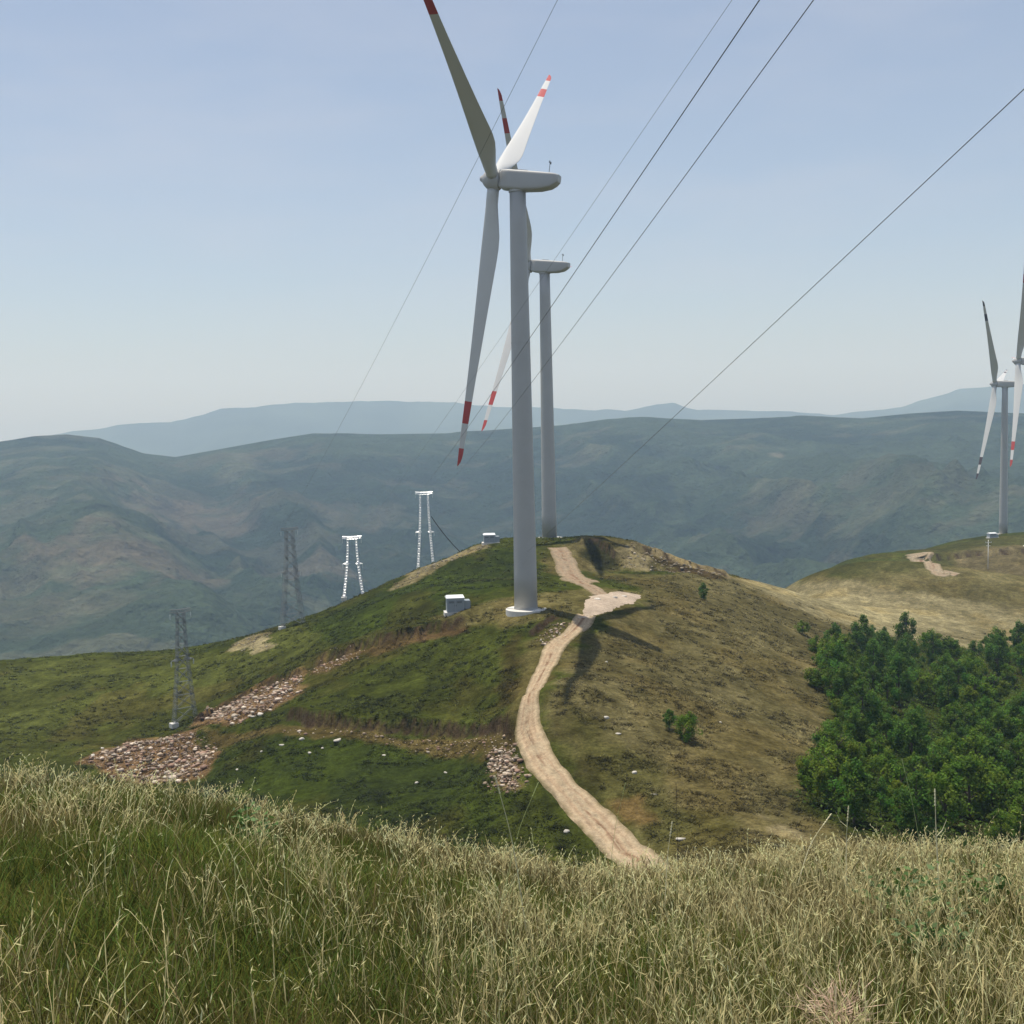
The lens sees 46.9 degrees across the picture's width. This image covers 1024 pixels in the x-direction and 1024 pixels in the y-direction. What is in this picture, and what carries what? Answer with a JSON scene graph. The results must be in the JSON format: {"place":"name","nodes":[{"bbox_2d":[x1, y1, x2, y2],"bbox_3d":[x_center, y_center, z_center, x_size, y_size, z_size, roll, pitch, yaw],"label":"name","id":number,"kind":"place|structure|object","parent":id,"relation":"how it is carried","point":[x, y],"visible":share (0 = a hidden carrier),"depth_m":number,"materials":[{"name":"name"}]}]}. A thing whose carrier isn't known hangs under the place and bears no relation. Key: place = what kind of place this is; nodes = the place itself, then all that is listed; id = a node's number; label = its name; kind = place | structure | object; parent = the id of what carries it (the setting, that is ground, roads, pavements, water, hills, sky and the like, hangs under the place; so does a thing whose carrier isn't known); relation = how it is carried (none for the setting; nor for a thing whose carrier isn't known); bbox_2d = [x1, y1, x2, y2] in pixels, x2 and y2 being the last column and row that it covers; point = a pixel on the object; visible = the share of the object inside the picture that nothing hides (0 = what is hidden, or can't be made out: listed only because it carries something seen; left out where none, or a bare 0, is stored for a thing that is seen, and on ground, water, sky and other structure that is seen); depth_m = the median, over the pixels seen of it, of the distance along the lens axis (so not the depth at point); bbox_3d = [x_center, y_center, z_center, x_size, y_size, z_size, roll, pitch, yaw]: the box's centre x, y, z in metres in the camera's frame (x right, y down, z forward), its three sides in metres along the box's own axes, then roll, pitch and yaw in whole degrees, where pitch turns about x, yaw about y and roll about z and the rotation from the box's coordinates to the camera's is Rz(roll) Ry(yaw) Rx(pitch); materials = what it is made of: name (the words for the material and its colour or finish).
{"place":"outdoors","nodes":[
{"label":"outdoors","id":0,"kind":"place"},
{"bbox_2d":[0,532,1023,1023],"bbox_3d":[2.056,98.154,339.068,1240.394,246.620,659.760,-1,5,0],"label":"ground","id":1,"kind":"structure","parent":0,"point":[982,590],"depth_m":162.84,"materials":[{"name":"green plant"}]},
{"bbox_2d":[83,730,217,784],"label":"rubble","id":2,"kind":"object","parent":1,"relation":"on","point":[203,754],"visible":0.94,"depth_m":168.38,"materials":[{"name":"stone"}]},
{"bbox_2d":[169,607,196,728],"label":"lattice pylon","id":3,"kind":"object","parent":1,"relation":"on","point":[174,725],"visible":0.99,"depth_m":191.15,"materials":[{"name":"metal"}]},
{"bbox_2d":[196,675,302,726],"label":"rubble","id":4,"kind":"object","parent":1,"relation":"on","point":[286,688],"visible":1,"depth_m":183.31,"materials":[{"name":"stone"}]},
{"bbox_2d":[218,789,287,843],"bbox_3d":[-2.701,3.230,12.304,0.867,0.577,0.876,1,5,28],"label":"weed","id":5,"kind":"object","parent":1,"relation":"on","point":[248,817],"visible":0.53,"depth_m":12.28,"materials":[{"name":"green plant"}]},
{"bbox_2d":[278,527,305,629],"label":"lattice pylon","id":6,"kind":"object","parent":1,"relation":"on","point":[286,536],"visible":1,"depth_m":241.38,"materials":[{"name":"metal"}]},
{"bbox_2d":[283,0,557,526],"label":"power line","id":7,"kind":"object","parent":6,"relation":"attached to","point":[449,214],"visible":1,"depth_m":82.34,"materials":[{"name":"metal"}]},
{"bbox_2d":[341,536,363,601],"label":"lattice pylon","id":8,"kind":"object","parent":1,"relation":"on","point":[344,598],"visible":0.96,"depth_m":265.57,"materials":[{"name":"metal"}]},
{"bbox_2d":[283,729,511,755],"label":"rubble","id":9,"kind":"object","parent":1,"relation":"on","point":[382,736],"visible":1,"depth_m":140.44,"materials":[{"name":"stone"}]},
{"bbox_2d":[415,491,434,566],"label":"lattice pylon","id":10,"kind":"object","parent":1,"relation":"on","point":[419,543],"visible":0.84,"depth_m":289.06,"materials":[{"name":"metal"}]},
{"bbox_2d":[418,0,759,493],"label":"power line","id":11,"kind":"object","parent":10,"relation":"attached to","point":[635,183],"visible":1,"depth_m":40.99,"materials":[{"name":"metal"}]},
{"bbox_2d":[439,0,813,490],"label":"power line","id":12,"kind":"object","parent":10,"relation":"attached to","point":[677,186],"visible":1,"depth_m":40.74,"materials":[{"name":"metal"}]},
{"bbox_2d":[443,594,470,616],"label":"transformer cabinet","id":13,"kind":"object","parent":1,"relation":"on","point":[456,603],"visible":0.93,"depth_m":186.89,"materials":[{"name":"metal"}]},
{"bbox_2d":[424,0,560,616],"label":"wind turbine","id":14,"kind":"object","parent":1,"relation":"on","point":[517,184],"visible":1,"depth_m":176.27,"materials":[{"name":"metal"}]},
{"bbox_2d":[483,739,531,793],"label":"rubble","id":15,"kind":"object","parent":1,"relation":"on","point":[503,775],"visible":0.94,"depth_m":120.26,"materials":[{"name":"stone"}]},
{"bbox_2d":[0,772,1023,1023],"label":"grass","id":16,"kind":"structure","parent":1,"relation":"on","point":[202,842],"depth_m":7.24,"materials":[{"name":"green plant"}]},
{"bbox_2d":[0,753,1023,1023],"bbox_3d":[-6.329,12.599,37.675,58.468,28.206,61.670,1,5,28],"label":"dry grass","id":17,"kind":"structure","parent":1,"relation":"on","point":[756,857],"depth_m":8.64,"materials":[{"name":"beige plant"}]},
{"bbox_2d":[481,88,570,537],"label":"wind turbine","id":18,"kind":"object","parent":1,"relation":"on","point":[548,482],"visible":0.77,"depth_m":275.63,"materials":[{"name":"metal"}]},
{"bbox_2d":[578,591,640,617],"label":"gravel pad","id":19,"kind":"object","parent":1,"relation":"on","point":[608,602],"visible":0.99,"depth_m":187.78,"materials":[{"name":"beige gravel"}]},
{"bbox_2d":[622,544,720,574],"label":"rubble","id":20,"kind":"object","parent":1,"relation":"on","point":[690,566],"visible":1,"depth_m":264.40,"materials":[{"name":"stone"}]},
{"bbox_2d":[673,711,702,742],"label":"bush","id":21,"kind":"object","parent":1,"relation":"on","point":[685,720],"visible":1,"depth_m":125.25,"materials":[{"name":"green plant"}]},
{"bbox_2d":[795,749,833,787],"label":"tree","id":22,"kind":"object","parent":1,"relation":"on","point":[804,767],"visible":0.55,"depth_m":116.76,"materials":[{"name":"green plant"}]},
{"bbox_2d":[804,661,833,688],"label":"bush","id":23,"kind":"object","parent":1,"relation":"on","point":[813,680],"visible":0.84,"depth_m":169.60,"materials":[{"name":"green plant"}]},
{"bbox_2d":[811,644,832,665],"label":"tree","id":24,"kind":"object","parent":1,"relation":"on","point":[828,647],"visible":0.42,"depth_m":184.68,"materials":[{"name":"green plant"}]},
{"bbox_2d":[809,719,853,759],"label":"tree","id":25,"kind":"object","parent":1,"relation":"on","point":[824,732],"visible":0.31,"depth_m":125.47,"materials":[{"name":"green plant"}]},
{"bbox_2d":[804,748,862,809],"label":"tree","id":26,"kind":"object","parent":1,"relation":"on","point":[821,775],"visible":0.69,"depth_m":109.60,"materials":[{"name":"green plant"}]},
{"bbox_2d":[804,729,867,779],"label":"tree","id":27,"kind":"object","parent":1,"relation":"on","point":[852,749],"visible":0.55,"depth_m":120.11,"materials":[{"name":"green plant"}]},
{"bbox_2d":[818,640,856,691],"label":"tree","id":28,"kind":"object","parent":1,"relation":"on","point":[837,652],"visible":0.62,"depth_m":170.65,"materials":[{"name":"green plant"}]},
{"bbox_2d":[821,662,856,702],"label":"tree","id":29,"kind":"object","parent":1,"relation":"on","point":[839,676],"visible":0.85,"depth_m":162.79,"materials":[{"name":"green plant"}]},
{"bbox_2d":[782,948,900,1023],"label":"weed","id":30,"kind":"object","parent":1,"relation":"on","point":[835,1010],"visible":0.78,"depth_m":5.53,"materials":[{"name":"beige plant"}]},
{"bbox_2d":[829,691,860,719],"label":"tree","id":31,"kind":"object","parent":1,"relation":"on","point":[835,707],"visible":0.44,"depth_m":156.54,"materials":[{"name":"green plant"}]},
{"bbox_2d":[841,641,860,665],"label":"tree","id":32,"kind":"object","parent":1,"relation":"on","point":[851,647],"visible":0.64,"depth_m":199.36,"materials":[{"name":"green plant"}]},
{"bbox_2d":[828,757,875,822],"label":"tree","id":33,"kind":"object","parent":1,"relation":"on","point":[852,774],"visible":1,"depth_m":104.36,"materials":[{"name":"green plant"}]},
{"bbox_2d":[835,707,869,745],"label":"tree","id":34,"kind":"object","parent":1,"relation":"on","point":[850,723],"visible":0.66,"depth_m":139.02,"materials":[{"name":"green plant"}]},
{"bbox_2d":[846,623,865,655],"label":"tree","id":35,"kind":"object","parent":1,"relation":"on","point":[857,635],"visible":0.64,"depth_m":221.13,"materials":[{"name":"green plant"}]},
{"bbox_2d":[837,677,881,738],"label":"tree","id":36,"kind":"object","parent":1,"relation":"on","point":[873,715],"visible":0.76,"depth_m":147.03,"materials":[{"name":"green plant"}]},
{"bbox_2d":[850,613,875,651],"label":"tree","id":37,"kind":"object","parent":1,"relation":"on","point":[865,627],"visible":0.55,"depth_m":229.22,"materials":[{"name":"green plant"}]},
{"bbox_2d":[856,638,886,682],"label":"tree","id":38,"kind":"object","parent":1,"relation":"on","point":[872,648],"visible":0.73,"depth_m":185.93,"materials":[{"name":"green plant"}]},
{"bbox_2d":[864,665,881,687],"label":"tree","id":39,"kind":"object","parent":1,"relation":"on","point":[875,674],"visible":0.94,"depth_m":180.69,"materials":[{"name":"green plant"}]},
{"bbox_2d":[860,733,893,764],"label":"tree","id":40,"kind":"object","parent":1,"relation":"on","point":[874,746],"visible":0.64,"depth_m":134.91,"materials":[{"name":"green plant"}]},
{"bbox_2d":[865,777,894,816],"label":"tree","id":41,"kind":"object","parent":1,"relation":"on","point":[881,786],"visible":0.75,"depth_m":109.05,"materials":[{"name":"green plant"}]},
{"bbox_2d":[868,630,897,674],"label":"tree","id":42,"kind":"object","parent":1,"relation":"on","point":[884,636],"visible":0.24,"depth_m":206.54,"materials":[{"name":"green plant"}]},
{"bbox_2d":[864,749,906,793],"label":"tree","id":43,"kind":"object","parent":1,"relation":"on","point":[882,762],"visible":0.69,"depth_m":118.94,"materials":[{"name":"green plant"}]},
{"bbox_2d":[868,713,904,752],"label":"tree","id":44,"kind":"object","parent":1,"relation":"on","point":[887,723],"visible":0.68,"depth_m":140.23,"materials":[{"name":"green plant"}]},
{"bbox_2d":[874,674,901,706],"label":"tree","id":45,"kind":"object","parent":1,"relation":"on","point":[894,694],"visible":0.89,"depth_m":168.19,"materials":[{"name":"green plant"}]},
{"bbox_2d":[884,785,910,829],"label":"tree","id":46,"kind":"object","parent":1,"relation":"on","point":[893,811],"visible":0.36,"depth_m":104.93,"materials":[{"name":"green plant"}]},
{"bbox_2d":[880,653,917,705],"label":"tree","id":47,"kind":"object","parent":1,"relation":"on","point":[898,667],"visible":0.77,"depth_m":172.33,"materials":[{"name":"green plant"}]},
{"bbox_2d":[885,640,917,679],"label":"tree","id":48,"kind":"object","parent":1,"relation":"on","point":[900,646],"visible":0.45,"depth_m":187.44,"materials":[{"name":"green plant"}]},
{"bbox_2d":[882,762,926,810],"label":"tree","id":49,"kind":"object","parent":1,"relation":"on","point":[897,780],"visible":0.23,"depth_m":113.28,"materials":[{"name":"green plant"}]},
{"bbox_2d":[892,611,916,638],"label":"tree","id":50,"kind":"object","parent":1,"relation":"on","point":[905,623],"visible":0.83,"depth_m":243.32,"materials":[{"name":"green plant"}]},
{"bbox_2d":[791,639,1023,846],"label":"undergrowth","id":51,"kind":"object","parent":1,"relation":"on","point":[938,825],"visible":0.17,"depth_m":114.11,"materials":[{"name":"green plant"}]},
{"bbox_2d":[902,641,925,668],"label":"tree","id":52,"kind":"object","parent":1,"relation":"on","point":[913,649],"visible":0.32,"depth_m":204.84,"materials":[{"name":"green plant"}]},
{"bbox_2d":[893,709,935,768],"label":"tree","id":53,"kind":"object","parent":1,"relation":"on","point":[912,736],"visible":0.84,"depth_m":135.76,"materials":[{"name":"green plant"}]},
{"bbox_2d":[852,857,982,922],"bbox_3d":[3.063,2.969,9.298,0.853,0.559,0.895,-4,6,-35],"label":"weed","id":54,"kind":"object","parent":1,"relation":"on","point":[889,891],"visible":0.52,"depth_m":9.29,"materials":[{"name":"green plant"}]},
{"bbox_2d":[895,770,941,841],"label":"tree","id":55,"kind":"object","parent":1,"relation":"on","point":[918,782],"visible":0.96,"depth_m":99.65,"materials":[{"name":"green plant"}]},
{"bbox_2d":[915,628,942,651],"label":"tree","id":56,"kind":"object","parent":1,"relation":"on","point":[923,636],"visible":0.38,"depth_m":240.08,"materials":[{"name":"green plant"}]},
{"bbox_2d":[920,633,942,663],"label":"tree","id":57,"kind":"object","parent":1,"relation":"on","point":[937,652],"visible":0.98,"depth_m":224.99,"materials":[{"name":"green plant"}]},
{"bbox_2d":[913,666,952,704],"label":"tree","id":58,"kind":"object","parent":1,"relation":"on","point":[924,687],"visible":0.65,"depth_m":178.10,"materials":[{"name":"green plant"}]},
{"bbox_2d":[910,742,957,801],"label":"tree","id":59,"kind":"object","parent":1,"relation":"on","point":[923,766],"visible":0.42,"depth_m":118.25,"materials":[{"name":"green plant"}]},
{"bbox_2d":[874,879,1010,963],"bbox_3d":[2.856,2.746,7.783,0.855,0.460,0.703,-2,5,-15],"label":"weed","id":60,"kind":"object","parent":1,"relation":"on","point":[932,933],"visible":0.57,"depth_m":7.74,"materials":[{"name":"green plant"}]},
{"bbox_2d":[929,652,957,679],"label":"tree","id":61,"kind":"object","parent":1,"relation":"on","point":[941,661],"visible":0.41,"depth_m":201.39,"materials":[{"name":"green plant"}]},
{"bbox_2d":[914,764,973,830],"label":"tree","id":62,"kind":"object","parent":1,"relation":"on","point":[945,788],"visible":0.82,"depth_m":107.83,"materials":[{"name":"green plant"}]},
{"bbox_2d":[934,665,959,713],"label":"tree","id":63,"kind":"object","parent":1,"relation":"on","point":[941,685],"visible":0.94,"depth_m":173.29,"materials":[{"name":"green plant"}]},
{"bbox_2d":[930,732,967,761],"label":"tree","id":64,"kind":"object","parent":1,"relation":"on","point":[950,745],"visible":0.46,"depth_m":132.93,"materials":[{"name":"green plant"}]},
{"bbox_2d":[938,636,961,658],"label":"tree","id":65,"kind":"object","parent":1,"relation":"on","point":[949,645],"visible":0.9,"depth_m":228.51,"materials":[{"name":"green plant"}]},
{"bbox_2d":[935,712,967,736],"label":"tree","id":66,"kind":"object","parent":1,"relation":"on","point":[948,721],"visible":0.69,"depth_m":157.91,"materials":[{"name":"green plant"}]},
{"bbox_2d":[939,700,963,720],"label":"tree","id":67,"kind":"object","parent":1,"relation":"on","point":[949,708],"visible":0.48,"depth_m":167.24,"materials":[{"name":"green plant"}]},
{"bbox_2d":[950,660,971,691],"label":"tree","id":68,"kind":"object","parent":1,"relation":"on","point":[958,667],"visible":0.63,"depth_m":195.69,"materials":[{"name":"green plant"}]},
{"bbox_2d":[954,653,982,685],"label":"tree","id":69,"kind":"object","parent":1,"relation":"on","point":[975,666],"visible":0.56,"depth_m":202.01,"materials":[{"name":"green plant"}]},
{"bbox_2d":[955,702,981,734],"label":"tree","id":70,"kind":"object","parent":1,"relation":"on","point":[966,707],"visible":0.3,"depth_m":160.85,"materials":[{"name":"green plant"}]},
{"bbox_2d":[941,751,1005,818],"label":"tree","id":71,"kind":"object","parent":1,"relation":"on","point":[967,766],"visible":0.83,"depth_m":113.51,"materials":[{"name":"green plant"}]},
{"bbox_2d":[959,650,987,679],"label":"tree","id":72,"kind":"object","parent":1,"relation":"on","point":[984,668],"visible":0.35,"depth_m":211.06,"materials":[{"name":"green plant"}]},
{"bbox_2d":[953,727,997,764],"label":"tree","id":73,"kind":"object","parent":1,"relation":"on","point":[975,741],"visible":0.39,"depth_m":135.76,"materials":[{"name":"green plant"}]},
{"bbox_2d":[933,840,1022,911],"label":"weed","id":74,"kind":"object","parent":1,"relation":"on","point":[997,878],"visible":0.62,"depth_m":9.80,"materials":[{"name":"green plant"}]},
{"bbox_2d":[958,675,998,708],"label":"tree","id":75,"kind":"object","parent":1,"relation":"on","point":[968,693],"visible":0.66,"depth_m":177.56,"materials":[{"name":"green plant"}]},
{"bbox_2d":[964,717,1004,761],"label":"tree","id":76,"kind":"object","parent":1,"relation":"on","point":[984,726],"visible":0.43,"depth_m":141.46,"materials":[{"name":"green plant"}]},
{"bbox_2d":[964,695,1005,733],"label":"tree","id":77,"kind":"object","parent":1,"relation":"on","point":[982,707],"visible":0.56,"depth_m":156.01,"materials":[{"name":"green plant"}]},
{"bbox_2d":[966,756,1015,812],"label":"tree","id":78,"kind":"object","parent":1,"relation":"on","point":[1005,770],"visible":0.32,"depth_m":119.79,"materials":[{"name":"green plant"}]},
{"bbox_2d":[978,671,1011,702],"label":"tree","id":79,"kind":"object","parent":1,"relation":"on","point":[994,681],"visible":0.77,"depth_m":188.71,"materials":[{"name":"green plant"}]},
{"bbox_2d":[976,301,1014,533],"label":"wind turbine","id":80,"kind":"object","parent":1,"relation":"on","point":[1000,381],"visible":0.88,"depth_m":505.82,"materials":[{"name":"metal"}]},
{"bbox_2d":[978,736,1014,797],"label":"tree","id":81,"kind":"object","parent":1,"relation":"on","point":[1007,760],"visible":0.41,"depth_m":125.21,"materials":[{"name":"green plant"}]},
{"bbox_2d":[978,706,1021,740],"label":"tree","id":82,"kind":"object","parent":1,"relation":"on","point":[1004,723],"visible":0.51,"depth_m":149.43,"materials":[{"name":"green plant"}]},
{"bbox_2d":[984,634,1016,677],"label":"tree","id":83,"kind":"object","parent":1,"relation":"on","point":[999,641],"visible":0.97,"depth_m":211.69,"materials":[{"name":"green plant"}]},
{"bbox_2d":[984,808,1017,846],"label":"tree","id":84,"kind":"object","parent":1,"relation":"on","point":[1006,821],"visible":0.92,"depth_m":102.75,"materials":[{"name":"green plant"}]},
{"bbox_2d":[1000,663,1017,686],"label":"tree","id":85,"kind":"object","parent":1,"relation":"on","point":[1007,673],"visible":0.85,"depth_m":204.06,"materials":[{"name":"green plant"}]},
{"bbox_2d":[999,732,1023,779],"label":"tree","id":86,"kind":"object","parent":1,"relation":"on","point":[1015,745],"visible":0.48,"depth_m":134.36,"materials":[{"name":"green plant"}]},
{"bbox_2d":[1000,795,1023,839],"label":"tree","id":87,"kind":"object","parent":1,"relation":"on","point":[1020,806],"visible":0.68,"depth_m":106.72,"materials":[{"name":"green plant"}]},
{"bbox_2d":[1005,777,1023,815],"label":"tree","id":88,"kind":"object","parent":1,"relation":"on","point":[1018,789],"visible":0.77,"depth_m":116.91,"materials":[{"name":"green plant"}]},
{"bbox_2d":[1005,692,1023,719],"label":"tree","id":89,"kind":"object","parent":1,"relation":"on","point":[1020,703],"visible":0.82,"depth_m":164.84,"materials":[{"name":"green plant"}]},
{"bbox_2d":[1008,619,1023,649],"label":"tree","id":90,"kind":"object","parent":1,"relation":"on","point":[1018,629],"visible":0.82,"depth_m":243.76,"materials":[{"name":"green plant"}]},
{"bbox_2d":[1010,272,1023,545],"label":"wind turbine","id":91,"kind":"object","parent":1,"relation":"on","point":[1018,361],"visible":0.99,"depth_m":441.31,"materials":[{"name":"metal"}]},
{"bbox_2d":[1011,642,1023,673],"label":"tree","id":92,"kind":"object","parent":1,"relation":"on","point":[1019,649],"visible":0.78,"depth_m":213.75,"materials":[{"name":"green plant"}]},
{"bbox_2d":[0,411,1023,659],"bbox_3d":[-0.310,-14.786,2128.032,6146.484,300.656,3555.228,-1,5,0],"label":"hills","id":93,"kind":"structure","parent":0,"point":[108,547],"depth_m":1806.68,"materials":[{"name":"green plant"}]},
{"bbox_2d":[0,0,1023,440],"label":"sky","id":94,"kind":"structure","parent":0,"point":[206,206],"materials":[{"name":"blue"}]},
{"bbox_2d":[55,384,1023,456],"bbox_3d":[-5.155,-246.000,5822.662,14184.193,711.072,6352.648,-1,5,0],"label":"mountains","id":95,"kind":"structure","parent":0,"point":[222,428],"depth_m":6537.40,"materials":[{"name":"blue"}]},
{"bbox_2d":[548,547,599,583],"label":"dirt track","id":96,"kind":"structure","parent":0,"point":[565,561],"depth_m":252.65,"materials":[{"name":"beige soil"}]},
{"bbox_2d":[565,578,607,594],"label":"dirt track","id":97,"kind":"structure","parent":0,"point":[592,589],"depth_m":205.50,"materials":[{"name":"beige soil"}]},
{"bbox_2d":[514,614,674,871],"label":"dirt road","id":98,"kind":"structure","parent":0,"point":[591,816],"depth_m":115.87,"materials":[{"name":"beige soil"}]},
{"bbox_2d":[500,89,1023,575],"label":"power line","id":99,"kind":"object","parent":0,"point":[820,279],"visible":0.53,"depth_m":46.11,"materials":[{"name":"metal"}]},
{"bbox_2d":[905,552,959,576],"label":"dirt track","id":100,"kind":"structure","parent":0,"point":[935,569],"depth_m":351.37,"materials":[{"name":"beige soil"}]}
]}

